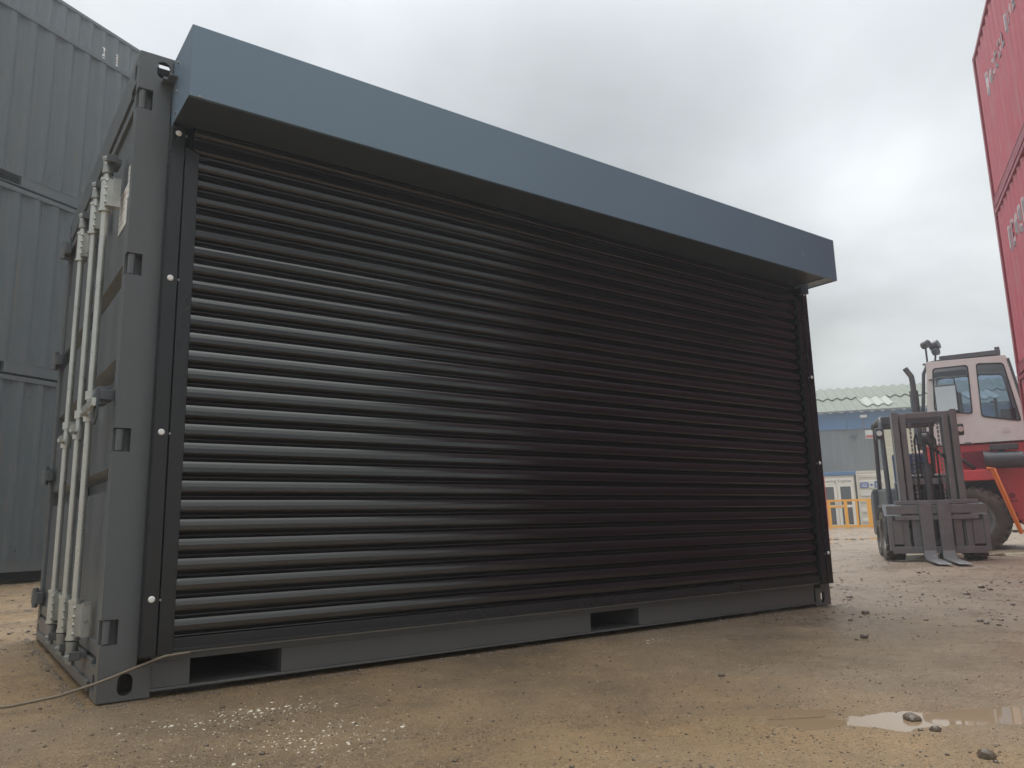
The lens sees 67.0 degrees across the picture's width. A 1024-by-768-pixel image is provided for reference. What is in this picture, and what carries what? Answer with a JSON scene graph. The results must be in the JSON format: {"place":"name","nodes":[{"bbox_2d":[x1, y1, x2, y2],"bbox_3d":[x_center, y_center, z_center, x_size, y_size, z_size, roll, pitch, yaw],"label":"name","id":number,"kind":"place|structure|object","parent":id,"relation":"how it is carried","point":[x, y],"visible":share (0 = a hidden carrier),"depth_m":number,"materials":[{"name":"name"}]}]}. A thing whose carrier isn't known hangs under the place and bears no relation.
{"place":"outdoors","nodes":[
{"label":"outdoors","id":0,"kind":"place"},
{"bbox_2d":[0,523,1023,767],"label":"ground","id":1,"kind":"structure","parent":0,"point":[714,651],"depth_m":2.74,"materials":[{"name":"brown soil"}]},
{"bbox_2d":[0,570,40,578],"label":"timber bearer","id":2,"kind":"object","parent":1,"relation":"on","point":[31,574],"visible":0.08,"depth_m":11.14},
{"bbox_2d":[0,373,56,572],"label":"shipping container","id":3,"kind":"object","parent":2,"relation":"on","point":[27,409],"visible":0.5,"depth_m":10.24,"materials":[{"name":"metal"}]},
{"bbox_2d":[0,181,76,382],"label":"shipping container","id":4,"kind":"object","parent":3,"relation":"on","point":[34,232],"visible":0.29,"depth_m":10.58,"materials":[{"name":"metal"}]},
{"bbox_2d":[0,0,130,209],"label":"shipping container","id":5,"kind":"object","parent":4,"relation":"on","point":[61,95],"visible":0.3,"depth_m":11.09,"materials":[{"name":"metal"}]},
{"bbox_2d":[0,651,189,708],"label":"cable","id":6,"kind":"object","parent":1,"relation":"on","point":[92,684],"visible":1,"depth_m":2.75,"materials":[{"name":"grey rubber"}]},
{"bbox_2d":[99,629,749,766],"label":"chalk chips","id":7,"kind":"object","parent":1,"relation":"on","point":[232,764],"visible":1,"depth_m":2.41,"materials":[{"name":"white stone"}]},
{"bbox_2d":[2,604,860,719],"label":"mud crumbs","id":8,"kind":"object","parent":1,"relation":"on","point":[177,696],"visible":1,"depth_m":3.48,"materials":[{"name":"brown soil"}]},
{"bbox_2d":[31,24,836,704],"bbox_3d":[-0.270,0.227,5.096,4.694,2.591,2.621,6,-13,-35],"label":"shipping container","id":9,"kind":"object","parent":1,"relation":"on","point":[353,372],"visible":1,"depth_m":3.67,"materials":[{"name":"metal"}]},
{"bbox_2d":[40,200,92,623],"bbox_3d":[-2.474,0.154,4.382,0.086,2.306,1.103,6,-13,-35],"label":"door","id":10,"kind":"structure","parent":9,"relation":"in","point":[53,505],"depth_m":4.60,"materials":[{"name":"paint"}]},
{"bbox_2d":[65,95,135,658],"bbox_3d":[-1.835,-0.020,3.507,0.089,2.306,1.103,6,-13,-35],"label":"door","id":11,"kind":"structure","parent":9,"relation":"in","point":[92,567],"depth_m":3.38,"materials":[{"name":"paint"}]},
{"bbox_2d":[0,539,1023,651],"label":"rubble","id":12,"kind":"object","parent":1,"relation":"on","point":[925,619],"visible":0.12,"depth_m":5.47,"materials":[{"name":"grey stone"}]},
{"bbox_2d":[720,709,835,718],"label":"puddle","id":13,"kind":"object","parent":1,"relation":"on","point":[805,713],"visible":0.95,"depth_m":2.47,"materials":[{"name":"brown liquid"}]},
{"bbox_2d":[824,480,828,528],"bbox_3d":[13.688,5.157,33.795,0.095,2.300,0.100,-4,-11,16],"label":"marker post","id":14,"kind":"object","parent":1,"relation":"on","point":[826,505],"visible":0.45,"depth_m":33.72,"materials":[{"name":"red paint"}]},
{"bbox_2d":[823,471,856,524],"bbox_3d":[13.509,5.809,38.182,6.260,2.600,2.600,-4,-11,16],"label":"site cabin","id":15,"kind":"object","parent":1,"relation":"on","point":[839,485],"visible":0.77,"depth_m":36.37,"materials":[{"name":"white metal"}]},
{"bbox_2d":[825,485,839,524],"bbox_3d":[14.979,5.749,36.426,0.700,1.980,0.100,-4,-11,16],"label":"door","id":16,"kind":"structure","parent":15,"relation":"in","point":[831,491],"depth_m":36.43,"materials":[{"name":"white glass"}]},
{"bbox_2d":[837,484,856,524],"bbox_3d":[15.689,5.696,36.222,0.700,1.980,0.100,-4,-11,16],"label":"door","id":17,"kind":"structure","parent":15,"relation":"in","point":[845,491],"depth_m":36.24,"materials":[{"name":"white glass"}]},
{"bbox_2d":[827,499,873,528],"bbox_3d":[14.973,5.582,33.334,2.530,1.240,0.100,-4,-11,16],"label":"safety barrier","id":18,"kind":"object","parent":1,"relation":"on","point":[870,517],"visible":0.74,"depth_m":33.40,"materials":[{"name":"yellow metal"}]},
{"bbox_2d":[829,538,876,539],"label":"puddle","id":19,"kind":"object","parent":1,"relation":"on","point":[850,539],"visible":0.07,"depth_m":22.18,"materials":[{"name":"grey liquid"}]},
{"bbox_2d":[766,711,942,731],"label":"puddle","id":20,"kind":"object","parent":1,"relation":"on","point":[894,721],"visible":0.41,"depth_m":2.34,"materials":[{"name":"grey liquid"}]},
{"bbox_2d":[860,633,867,637],"bbox_3d":[1.770,1.267,3.885,0.037,0.026,0.043,-9,-13,37],"label":"stone","id":21,"kind":"object","parent":1,"relation":"on","point":[862,635],"visible":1,"depth_m":3.87,"materials":[{"name":"grey stone"}]},
{"bbox_2d":[854,470,885,524],"bbox_3d":[17.572,5.803,38.673,1.220,2.600,5.966,-4,-11,16],"label":"shipping container","id":22,"kind":"object","parent":1,"relation":"on","point":[865,482],"visible":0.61,"depth_m":36.03,"materials":[{"name":"white metal"}]},
{"bbox_2d":[902,712,921,721],"bbox_3d":[1.220,1.019,2.358,0.049,0.030,0.058,-1,-10,-4],"label":"stone","id":23,"kind":"object","parent":1,"relation":"on","point":[910,716],"visible":0.89,"depth_m":2.34,"materials":[{"name":"grey stone"}]},
{"bbox_2d":[816,376,1017,487],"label":"warehouse","id":24,"kind":"structure","parent":1,"relation":"on","point":[847,417],"depth_m":40.54,"materials":[{"name":"grey paint"}]},
{"bbox_2d":[870,409,991,563],"bbox_3d":[5.906,1.446,11.136,1.240,2.091,3.536,-5,-11,18],"label":"forklift","id":25,"kind":"object","parent":1,"relation":"on","point":[922,507],"visible":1,"depth_m":10.52,"materials":[{"name":"metal"}]},
{"bbox_2d":[929,726,941,731],"bbox_3d":[1.203,0.981,2.195,0.030,0.023,0.023,-1,-10,-1],"label":"stone","id":26,"kind":"object","parent":1,"relation":"on","point":[935,728],"visible":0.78,"depth_m":2.19,"materials":[{"name":"grey stone"}]},
{"bbox_2d":[903,340,1023,549],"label":"lift truck","id":27,"kind":"object","parent":1,"relation":"on","point":[992,452],"visible":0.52,"depth_m":13.67,"materials":[{"name":"metal"}]},
{"bbox_2d":[906,552,1023,555],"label":"puddle","id":28,"kind":"object","parent":1,"relation":"on","point":[1002,554],"visible":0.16,"depth_m":12.13,"materials":[{"name":"grey liquid"}]},
{"bbox_2d":[923,707,1023,725],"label":"puddle","id":29,"kind":"object","parent":1,"relation":"on","point":[1001,715],"visible":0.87,"depth_m":2.37,"materials":[{"name":"grey liquid"}]},
{"bbox_2d":[977,748,996,759],"bbox_3d":[1.196,0.936,1.950,0.046,0.034,0.035,-11,-14,42],"label":"stone","id":30,"kind":"object","parent":1,"relation":"on","point":[985,754],"visible":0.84,"depth_m":1.94,"materials":[{"name":"grey stone"}]},
{"bbox_2d":[1017,372,1023,420],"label":"shipping container","id":31,"kind":"object","parent":1,"relation":"on","point":[1020,378],"visible":1,"depth_m":11.36,"materials":[{"name":"red metal"}]},
{"bbox_2d":[994,141,1023,376],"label":"shipping container","id":32,"kind":"object","parent":31,"relation":"on","point":[1009,215],"visible":0.94,"depth_m":11.08,"materials":[{"name":"red metal"}]},
{"bbox_2d":[972,0,1023,210],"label":"shipping container","id":33,"kind":"object","parent":32,"relation":"on","point":[998,61],"visible":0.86,"depth_m":10.79,"materials":[{"name":"red metal"}]},
{"bbox_2d":[63,0,1016,390],"label":"sky","id":34,"kind":"structure","parent":0,"point":[853,124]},
{"bbox_3d":[-9.705,-3.359,13.405,2.461,2.565,6.058,-6,-11,24],"label":"shipping container","id":35,"kind":"object","parent":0,"visible":0},
{"bbox_2d":[7,0,158,74],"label":"shipping container","id":36,"kind":"object","parent":35,"relation":"on","point":[73,24],"visible":0.12,"depth_m":14.76,"materials":[{"name":"metal"}]}
]}

